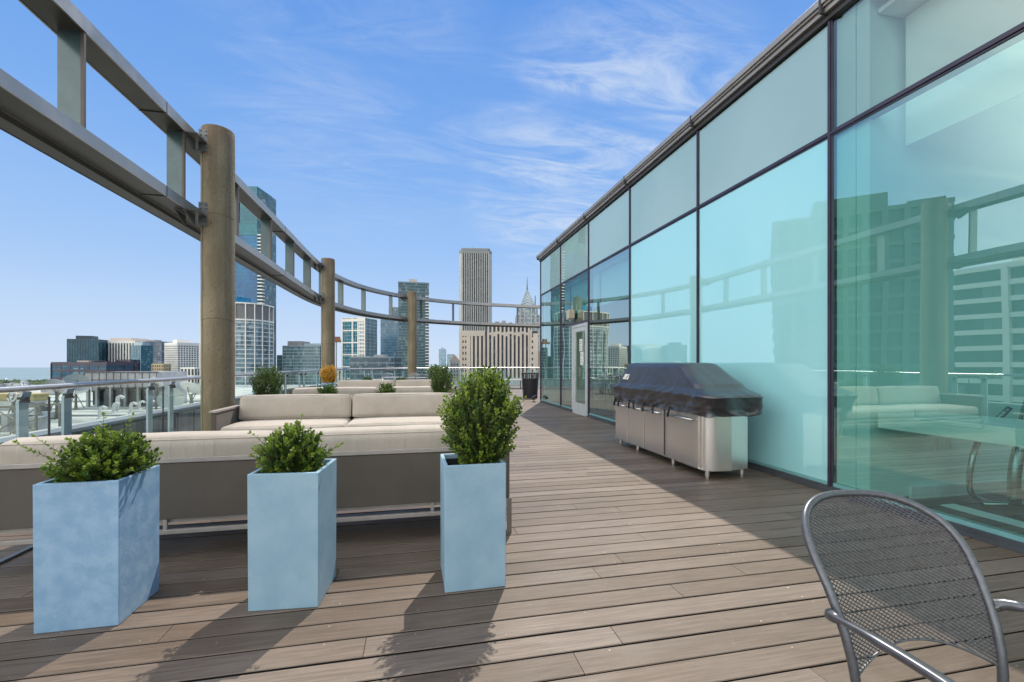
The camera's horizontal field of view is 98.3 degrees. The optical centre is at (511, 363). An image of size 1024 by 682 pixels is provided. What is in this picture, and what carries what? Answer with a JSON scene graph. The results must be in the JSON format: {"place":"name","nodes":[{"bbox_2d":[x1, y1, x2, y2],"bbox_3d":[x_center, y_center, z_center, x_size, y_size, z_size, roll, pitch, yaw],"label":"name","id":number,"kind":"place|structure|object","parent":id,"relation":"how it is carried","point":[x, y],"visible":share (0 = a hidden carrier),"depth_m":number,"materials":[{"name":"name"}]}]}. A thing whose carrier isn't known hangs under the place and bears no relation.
{"place":"outdoors","nodes":[
{"label":"outdoors","id":0,"kind":"place"},
{"bbox_2d":[0,367,49,380],"bbox_3d":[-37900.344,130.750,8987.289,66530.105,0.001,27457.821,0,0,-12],"label":"lake","id":1,"kind":"structure","parent":0,"point":[25,373],"depth_m":5937.32,"materials":[{"name":"liquid"}]},
{"bbox_2d":[0,403,60,434],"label":"lattice platform","id":2,"kind":"structure","parent":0,"point":[38,421],"depth_m":38.38,"materials":[{"name":"metal"}]},
{"bbox_2d":[131,342,152,370],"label":"glass tower","id":3,"kind":"structure","parent":0,"point":[142,352],"depth_m":694.38,"materials":[{"name":"blue glass"}]},
{"bbox_2d":[0,385,302,436],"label":"neighbouring rooftop","id":4,"kind":"object","parent":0,"point":[80,414],"visible":0.01,"depth_m":60.18,"materials":[{"name":"white paint"}]},
{"bbox_2d":[0,392,16,433],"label":"satellite dish","id":5,"kind":"object","parent":4,"relation":"on","point":[11,396],"visible":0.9,"depth_m":39.89,"materials":[{"name":"paint"}]},
{"bbox_2d":[4,382,15,386],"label":"rooftop unit","id":6,"kind":"object","parent":4,"relation":"on","point":[9,384],"visible":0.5,"depth_m":100.46,"materials":[{"name":"metal"}]},
{"bbox_2d":[0,393,48,405],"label":"yellow unit","id":7,"kind":"object","parent":4,"relation":"on","point":[35,397],"visible":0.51,"depth_m":60.10,"materials":[{"name":"paint"}]},
{"bbox_2d":[20,380,30,403],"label":"satellite dish","id":8,"kind":"object","parent":4,"relation":"on","point":[24,382],"visible":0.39,"depth_m":55.04,"materials":[{"name":"paint"}]},
{"bbox_2d":[30,401,44,407],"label":"rooftop unit","id":9,"kind":"object","parent":4,"relation":"on","point":[32,402],"visible":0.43,"depth_m":57.09,"materials":[{"name":"metal"}]},
{"bbox_2d":[41,390,54,394],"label":"rooftop unit","id":10,"kind":"object","parent":4,"relation":"on","point":[48,391],"visible":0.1,"depth_m":87.86,"materials":[{"name":"metal"}]},
{"bbox_2d":[42,409,54,418],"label":"rooftop unit","id":11,"kind":"object","parent":4,"relation":"on","point":[52,413],"visible":0.29,"depth_m":49.76,"materials":[{"name":"paint"}]},
{"bbox_2d":[45,379,71,419],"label":"satellite dish","id":12,"kind":"object","parent":4,"relation":"on","point":[58,392],"visible":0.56,"depth_m":49.86,"materials":[{"name":"paint"}]},
{"bbox_2d":[61,374,90,409],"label":"satellite dish","id":13,"kind":"object","parent":4,"relation":"on","point":[73,378],"visible":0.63,"depth_m":59.96,"materials":[{"name":"grey metal"}]},
{"bbox_2d":[97,405,107,418],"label":"roof vent","id":14,"kind":"object","parent":4,"relation":"on","point":[100,408],"visible":0.96,"depth_m":49.92,"materials":[{"name":"metal"}]},
{"bbox_2d":[111,402,119,412],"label":"roof vent","id":15,"kind":"object","parent":4,"relation":"on","point":[113,406],"visible":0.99,"depth_m":55.90,"materials":[{"name":"metal"}]},
{"bbox_2d":[115,395,124,412],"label":"roof vent","id":16,"kind":"object","parent":4,"relation":"on","point":[117,407],"visible":0.88,"depth_m":56.90,"materials":[{"name":"metal"}]},
{"bbox_2d":[128,402,137,413],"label":"roof vent","id":17,"kind":"object","parent":4,"relation":"on","point":[131,407],"visible":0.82,"depth_m":54.92,"materials":[{"name":"metal"}]},
{"bbox_2d":[84,371,186,406],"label":"plant room","id":18,"kind":"object","parent":4,"relation":"on","point":[108,394],"visible":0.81,"depth_m":64.28,"materials":[{"name":"metal"}]},
{"bbox_2d":[137,400,145,409],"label":"roof vent","id":19,"kind":"object","parent":4,"relation":"on","point":[139,405],"visible":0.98,"depth_m":59.91,"materials":[{"name":"metal"}]},
{"bbox_2d":[157,389,184,407],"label":"satellite dish","id":20,"kind":"object","parent":4,"relation":"on","point":[178,398],"visible":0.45,"depth_m":47.99,"materials":[{"name":"grey metal"}]},
{"bbox_2d":[180,381,200,403],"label":"satellite dish","id":21,"kind":"object","parent":4,"relation":"on","point":[194,388],"visible":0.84,"depth_m":51.68,"materials":[{"name":"paint"}]},
{"bbox_2d":[335,337,340,382],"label":"lamp mast","id":22,"kind":"object","parent":4,"relation":"on","point":[337,339],"visible":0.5,"depth_m":59.95,"materials":[{"name":"metal"}]},
{"bbox_2d":[152,377,162,409],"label":"satellite dish","id":23,"kind":"object","parent":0,"point":[156,386],"visible":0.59,"depth_m":59.92,"materials":[{"name":"paint"}]},
{"bbox_2d":[4,368,430,383],"bbox_3d":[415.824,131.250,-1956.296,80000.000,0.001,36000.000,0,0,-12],"label":"city ground","id":24,"kind":"structure","parent":0,"point":[335,377],"depth_m":4945.02,"materials":[{"name":"grey concrete"}]},
{"bbox_2d":[0,379,47,384],"bbox_3d":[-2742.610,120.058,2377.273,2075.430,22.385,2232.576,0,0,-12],"label":"shore trees","id":25,"kind":"object","parent":24,"relation":"on","point":[37,382],"visible":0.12,"depth_m":2925.75,"materials":[{"name":"green plant"}]},
{"bbox_2d":[67,336,108,361],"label":"glass tower","id":26,"kind":"structure","parent":24,"relation":"on","point":[86,348],"depth_m":767.29,"materials":[{"name":"teal glass"}]},
{"bbox_2d":[50,361,134,379],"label":"office block","id":27,"kind":"structure","parent":24,"relation":"on","point":[60,370],"depth_m":560.00,"materials":[{"name":"blue glass"}]},
{"bbox_2d":[107,338,147,361],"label":"office block","id":28,"kind":"structure","parent":24,"relation":"on","point":[118,348],"depth_m":800.00,"materials":[{"name":"white concrete"}]},
{"bbox_2d":[117,359,139,370],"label":"office block","id":29,"kind":"structure","parent":24,"relation":"on","point":[137,365],"depth_m":607.44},
{"bbox_2d":[145,340,171,363],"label":"office block","id":30,"kind":"structure","parent":24,"relation":"on","point":[158,351],"depth_m":820.00,"materials":[{"name":"glass"}]},
{"bbox_2d":[151,364,170,370],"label":"brick block","id":31,"kind":"structure","parent":24,"relation":"on","point":[160,367],"depth_m":599.90,"materials":[{"name":"yellow brick"}]},
{"bbox_2d":[164,340,198,370],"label":"office tower","id":32,"kind":"structure","parent":24,"relation":"on","point":[178,354],"depth_m":737.88,"materials":[{"name":"white concrete"}]},
{"bbox_2d":[180,367,199,384],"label":"office block","id":33,"kind":"structure","parent":24,"relation":"on","point":[193,371],"depth_m":560.00,"materials":[{"name":"white concrete"}]},
{"bbox_2d":[277,355,281,384],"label":"apartment block","id":34,"kind":"structure","parent":24,"relation":"on","point":[279,360],"depth_m":350.00,"materials":[{"name":"glass"}]},
{"bbox_2d":[282,341,320,384],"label":"apartment block","id":35,"kind":"structure","parent":24,"relation":"on","point":[300,355],"depth_m":340.00,"materials":[{"name":"teal glass"}]},
{"bbox_2d":[350,355,400,379],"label":"office block","id":36,"kind":"structure","parent":24,"relation":"on","point":[380,361],"depth_m":250.00,"materials":[{"name":"glass"}]},
{"bbox_2d":[460,321,539,378],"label":"art deco building","id":37,"kind":"structure","parent":24,"relation":"on","point":[503,346],"depth_m":402.85,"materials":[{"name":"beige stone"}]},
{"bbox_2d":[200,296,273,384],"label":"residential tower","id":38,"kind":"structure","parent":0,"point":[254,334],"depth_m":305.75,"materials":[{"name":"white concrete"}]},
{"bbox_2d":[235,186,275,370],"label":"skyscraper","id":39,"kind":"structure","parent":0,"point":[255,287],"depth_m":402.00,"materials":[{"name":"blue glass"}]},
{"bbox_2d":[248,362,283,394],"bbox_3d":[-3.993,0.326,7.247,0.505,0.715,0.549,0,0,-12],"label":"boxwood shrub","id":40,"kind":"object","parent":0,"point":[259,386],"visible":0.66,"depth_m":7.15,"materials":[{"name":"green plant"}]},
{"bbox_2d":[320,363,337,382],"bbox_3d":[-5.448,0.322,13.152,0.514,0.723,0.498,0,0,41],"label":"golden shrub","id":41,"kind":"object","parent":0,"point":[325,376],"visible":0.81,"depth_m":13.07,"materials":[{"name":"orange plant"}]},
{"bbox_2d":[341,317,376,379],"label":"office tower","id":42,"kind":"structure","parent":0,"point":[358,336],"depth_m":352.89,"materials":[{"name":"white concrete"}]},
{"bbox_2d":[380,315,397,356],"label":"office tower","id":43,"kind":"structure","parent":0,"point":[389,338],"depth_m":520.00,"materials":[{"name":"blue glass"}]},
{"bbox_2d":[392,307,397,314],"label":"office tower","id":44,"kind":"structure","parent":0,"point":[394,310],"depth_m":560.00,"materials":[{"name":"glass"}]},
{"bbox_2d":[0,0,816,367],"label":"sky","id":45,"kind":"structure","parent":0,"point":[391,139],"materials":[{"name":"blue"}]},
{"bbox_2d":[398,279,428,379],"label":"residential tower","id":46,"kind":"structure","parent":0,"point":[421,289],"depth_m":453.23,"materials":[{"name":"glass"}]},
{"bbox_2d":[439,348,445,367],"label":"distant tower","id":47,"kind":"structure","parent":0,"point":[442,355],"depth_m":2200.00,"materials":[{"name":"teal glass"}]},
{"bbox_2d":[447,354,453,372],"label":"distant tower","id":48,"kind":"structure","parent":0,"point":[449,356],"depth_m":1900.00,"materials":[{"name":"teal glass"}]},
{"bbox_2d":[450,354,459,378],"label":"gabled building","id":49,"kind":"structure","parent":0,"point":[455,360],"depth_m":512.00,"materials":[{"name":"grey stone"}]},
{"bbox_2d":[451,363,459,378],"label":"window","id":50,"kind":"structure","parent":49,"relation":"in","point":[451,363],"depth_m":511.83,"materials":[{"name":"glass"}]},
{"bbox_2d":[459,247,491,357],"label":"skyscraper","id":51,"kind":"structure","parent":0,"point":[475,274],"depth_m":897.37,"materials":[{"name":"grey concrete"}]},
{"bbox_2d":[515,280,539,350],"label":"spired skyscraper","id":52,"kind":"structure","parent":0,"point":[529,315],"depth_m":701.15,"materials":[{"name":"grey stone"}]},
{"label":"deck underlay","id":53,"kind":"structure","parent":0,"visible":0},
{"bbox_2d":[0,385,1023,681],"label":"deck","id":54,"kind":"structure","parent":53,"relation":"on","point":[712,567],"depth_m":2.34,"materials":[{"name":"brown wood"}]},
{"bbox_2d":[33,465,159,633],"bbox_3d":[-2.080,0.904,2.245,0.344,0.692,0.344,0,0,-12],"label":"square planter","id":55,"kind":"object","parent":54,"relation":"on","point":[95,554],"visible":0.88,"depth_m":2.09,"materials":[{"name":"blue concrete"}]},
{"bbox_2d":[12,411,162,482],"bbox_3d":[-2.088,0.452,2.242,0.492,0.423,0.453,0,0,19],"label":"boxwood shrub","id":56,"kind":"object","parent":55,"relation":"on","point":[103,455],"visible":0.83,"depth_m":2.17,"materials":[{"name":"green plant"}]},
{"bbox_2d":[174,124,234,430],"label":"concrete column","id":57,"kind":"structure","parent":54,"relation":"on","point":[213,214],"depth_m":6.42,"materials":[{"name":"beige concrete"}]},
{"bbox_2d":[0,0,539,327],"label":"pergola ring","id":58,"kind":"object","parent":57,"relation":"on","point":[61,134],"visible":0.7,"depth_m":5.05,"materials":[{"name":"paint"}]},
{"bbox_2d":[0,424,511,563],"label":"outdoor sofa","id":59,"kind":"object","parent":54,"relation":"on","point":[203,475],"visible":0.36,"depth_m":2.89,"materials":[{"name":"fabric"}]},
{"bbox_2d":[0,367,539,437],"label":"glass railing","id":60,"kind":"object","parent":54,"relation":"on","point":[22,413],"visible":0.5,"depth_m":5.13,"materials":[{"name":"glass"}]},
{"bbox_2d":[247,458,336,610],"bbox_3d":[-1.184,0.904,2.419,0.344,0.692,0.344,0,0,-7],"label":"square planter","id":61,"kind":"object","parent":54,"relation":"on","point":[291,540],"visible":0.92,"depth_m":2.25,"materials":[{"name":"blue"}]},
{"bbox_2d":[247,414,343,473],"bbox_3d":[-1.194,0.468,2.422,0.412,0.393,0.386,0,0,-43],"label":"boxwood shrub","id":62,"kind":"object","parent":61,"relation":"on","point":[290,451],"visible":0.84,"depth_m":2.34,"materials":[{"name":"green plant"}]},
{"bbox_2d":[313,258,334,382],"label":"concrete column","id":63,"kind":"structure","parent":54,"relation":"on","point":[327,267],"depth_m":14.49,"materials":[{"name":"beige concrete"}]},
{"bbox_2d":[209,393,453,435],"bbox_3d":[-2.349,0.849,6.384,3.260,0.802,0.870,0,0,-12],"label":"outdoor sofa","id":64,"kind":"object","parent":54,"relation":"on","point":[262,412],"visible":0.62,"depth_m":6.45,"materials":[{"name":"fabric"}]},
{"bbox_2d":[292,386,455,401],"bbox_3d":[-2.729,0.849,9.037,3.260,0.802,0.870,0,0,-12],"label":"outdoor sofa","id":65,"kind":"object","parent":54,"relation":"on","point":[352,391],"visible":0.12,"depth_m":8.59,"materials":[{"name":"fabric"}]},
{"bbox_2d":[332,380,454,388],"bbox_3d":[-3.200,0.849,12.071,3.260,0.802,0.870,0,0,-12],"label":"outdoor sofa","id":66,"kind":"object","parent":54,"relation":"on","point":[358,383],"visible":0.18,"depth_m":12.21,"materials":[{"name":"fabric"}]},
{"bbox_2d":[399,291,416,379],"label":"concrete column","id":67,"kind":"structure","parent":54,"relation":"on","point":[411,316],"depth_m":21.12,"materials":[{"name":"beige concrete"}]},
{"bbox_2d":[415,374,427,379],"bbox_3d":[-3.398,0.805,16.374,0.504,0.896,0.655,0,0,-21],"label":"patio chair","id":68,"kind":"object","parent":54,"relation":"on","point":[421,376],"visible":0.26,"depth_m":16.11,"materials":[{"name":"metal"}]},
{"bbox_2d":[440,453,505,592],"bbox_3d":[-0.239,0.904,2.614,0.344,0.692,0.344,0,0,-13],"label":"square planter","id":69,"kind":"object","parent":54,"relation":"on","point":[473,522],"visible":0.9,"depth_m":2.45,"materials":[{"name":"blue concrete"}]},
{"bbox_2d":[436,365,526,464],"bbox_3d":[-0.200,0.332,2.649,0.495,0.662,0.461,0,0,36],"label":"boxwood shrub","id":70,"kind":"object","parent":69,"relation":"on","point":[481,415],"visible":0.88,"depth_m":2.55,"materials":[{"name":"green plant"}]},
{"bbox_2d":[504,379,522,387],"bbox_3d":[-0.054,1.015,22.378,1.240,0.470,0.560,0,0,-12],"label":"bench","id":71,"kind":"object","parent":54,"relation":"on","point":[520,380],"visible":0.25,"depth_m":22.15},
{"bbox_2d":[521,372,538,397],"bbox_3d":[0.667,0.782,16.244,0.660,0.935,0.656,0,0,-12],"label":"litter bin","id":72,"kind":"object","parent":54,"relation":"on","point":[530,387],"visible":0.88,"depth_m":16.02,"materials":[{"name":"black metal"}]},
{"bbox_2d":[50,460,1016,665],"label":"deck screws","id":73,"kind":"object","parent":54,"relation":"attached to","point":[493,591],"visible":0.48,"depth_m":2.45,"materials":[{"name":"metal"}]},
{"bbox_2d":[615,401,747,478],"bbox_3d":[2.087,0.830,5.867,0.597,0.840,2.230,0,0,-12],"label":"barbecue grill","id":74,"kind":"object","parent":54,"relation":"on","point":[707,445],"visible":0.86,"depth_m":5.03,"materials":[{"name":"silver metal"}]},
{"bbox_2d":[615,401,627,441],"bbox_3d":[1.642,0.787,6.688,0.067,0.715,0.400,0,0,-12],"label":"cabinet door","id":75,"kind":"structure","parent":74,"relation":"in","point":[621,410],"depth_m":6.65,"materials":[{"name":"silver metal"}]},
{"bbox_2d":[626,402,644,447],"bbox_3d":[1.736,0.787,6.247,0.067,0.715,0.470,0,0,-12],"label":"cabinet door","id":76,"kind":"structure","parent":74,"relation":"in","point":[636,418],"depth_m":6.23,"materials":[{"name":"silver metal"}]},
{"bbox_2d":[644,406,662,454],"bbox_3d":[1.835,0.787,5.778,0.067,0.715,0.460,0,0,-12],"label":"cabinet door","id":77,"kind":"structure","parent":74,"relation":"in","point":[653,422],"depth_m":5.75,"materials":[{"name":"silver metal"}]},
{"bbox_2d":[665,410,695,466],"bbox_3d":[1.963,0.787,5.176,0.067,0.715,0.590,0,0,-12],"label":"cabinet door","id":78,"kind":"structure","parent":74,"relation":"in","point":[681,426],"depth_m":5.14,"materials":[{"name":"silver metal"}]},
{"bbox_2d":[612,362,762,417],"bbox_3d":[2.136,0.313,5.817,0.754,0.659,2.438,0,0,-12],"label":"grill cover","id":79,"kind":"object","parent":74,"relation":"on","point":[709,390],"visible":1,"depth_m":5.12,"materials":[{"name":"fabric"}]},
{"bbox_2d":[801,489,1023,681],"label":"armchair","id":80,"kind":"object","parent":54,"relation":"on","point":[834,613],"visible":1,"depth_m":1.13,"materials":[{"name":"grey metal"}]},
{"bbox_3d":[-3.085,0.904,7.421,0.344,0.692,0.344,0,0,-12],"label":"square planter","id":81,"kind":"object","parent":54,"relation":"on","visible":0},
{"bbox_2d":[316,383,338,393],"bbox_3d":[-3.089,0.497,7.420,0.360,0.373,0.325,0,0,26],"label":"boxwood shrub","id":82,"kind":"object","parent":81,"relation":"in","point":[330,389],"visible":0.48,"depth_m":7.37,"materials":[{"name":"green plant"}]},
{"bbox_3d":[-2.165,0.904,7.616,0.344,0.692,0.344,0,0,-12],"label":"square planter","id":83,"kind":"object","parent":54,"relation":"on","visible":0},
{"bbox_2d":[376,382,396,392],"bbox_3d":[-2.156,0.499,7.603,0.347,0.368,0.343,0,0,-12],"label":"boxwood shrub","id":84,"kind":"object","parent":83,"relation":"in","point":[385,388],"visible":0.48,"depth_m":7.55,"materials":[{"name":"green plant"}]},
{"bbox_3d":[-1.239,0.904,7.813,0.344,0.692,0.344,0,0,-12],"label":"square planter","id":85,"kind":"object","parent":54,"relation":"on","visible":0},
{"bbox_2d":[429,363,453,392],"bbox_3d":[-1.233,0.335,7.798,0.459,0.697,0.466,0,0,-12],"label":"boxwood shrub","id":86,"kind":"object","parent":85,"relation":"in","point":[442,374],"visible":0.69,"depth_m":7.74,"materials":[{"name":"green plant"}]},
{"bbox_3d":[-2.422,0.904,13.798,0.344,0.692,0.344,0,0,-12],"label":"square planter","id":87,"kind":"object","parent":54,"relation":"on","visible":0},
{"bbox_2d":[426,364,439,379],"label":"boxwood shrub","id":88,"kind":"object","parent":87,"relation":"in","point":[429,370],"visible":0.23,"depth_m":13.73,"materials":[{"name":"green plant"}]},
{"bbox_2d":[536,0,1023,554],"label":"glass pavilion","id":89,"kind":"structure","parent":53,"relation":"on","point":[808,226],"depth_m":4.31,"materials":[{"name":"glass"}]},
{"bbox_2d":[566,305,574,319],"bbox_3d":[1.482,-1.323,11.336,0.168,0.375,0.300,0,0,-12],"label":"wall lamp","id":90,"kind":"object","parent":89,"relation":"attached to","point":[570,314],"visible":1,"depth_m":11.20,"materials":[{"name":"beige plastic"}]},
{"bbox_2d":[573,326,585,414],"bbox_3d":[1.667,0.160,10.946,0.112,2.140,0.860,0,0,-12],"label":"door","id":91,"kind":"structure","parent":89,"relation":"in","point":[579,370],"depth_m":10.97,"materials":[{"name":"metal"}]},
{"bbox_2d":[878,412,1023,447],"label":"window counter","id":92,"kind":"object","parent":89,"relation":"on","point":[997,430],"depth_m":3.43,"materials":[{"name":"laminate"}]},
{"bbox_2d":[966,399,1023,519],"bbox_3d":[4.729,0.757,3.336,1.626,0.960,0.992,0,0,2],"label":"chair","id":93,"kind":"object","parent":89,"relation":"on","point":[1014,477],"visible":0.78,"depth_m":3.77,"materials":[{"name":"silver metal"}]},
{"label":"terrace slab","id":94,"kind":"structure","parent":0,"visible":0},
{"bbox_2d":[0,378,539,443],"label":"parapet wall","id":95,"kind":"structure","parent":94,"relation":"on","point":[186,417],"depth_m":7.58,"materials":[{"name":"white paint"}]}
]}

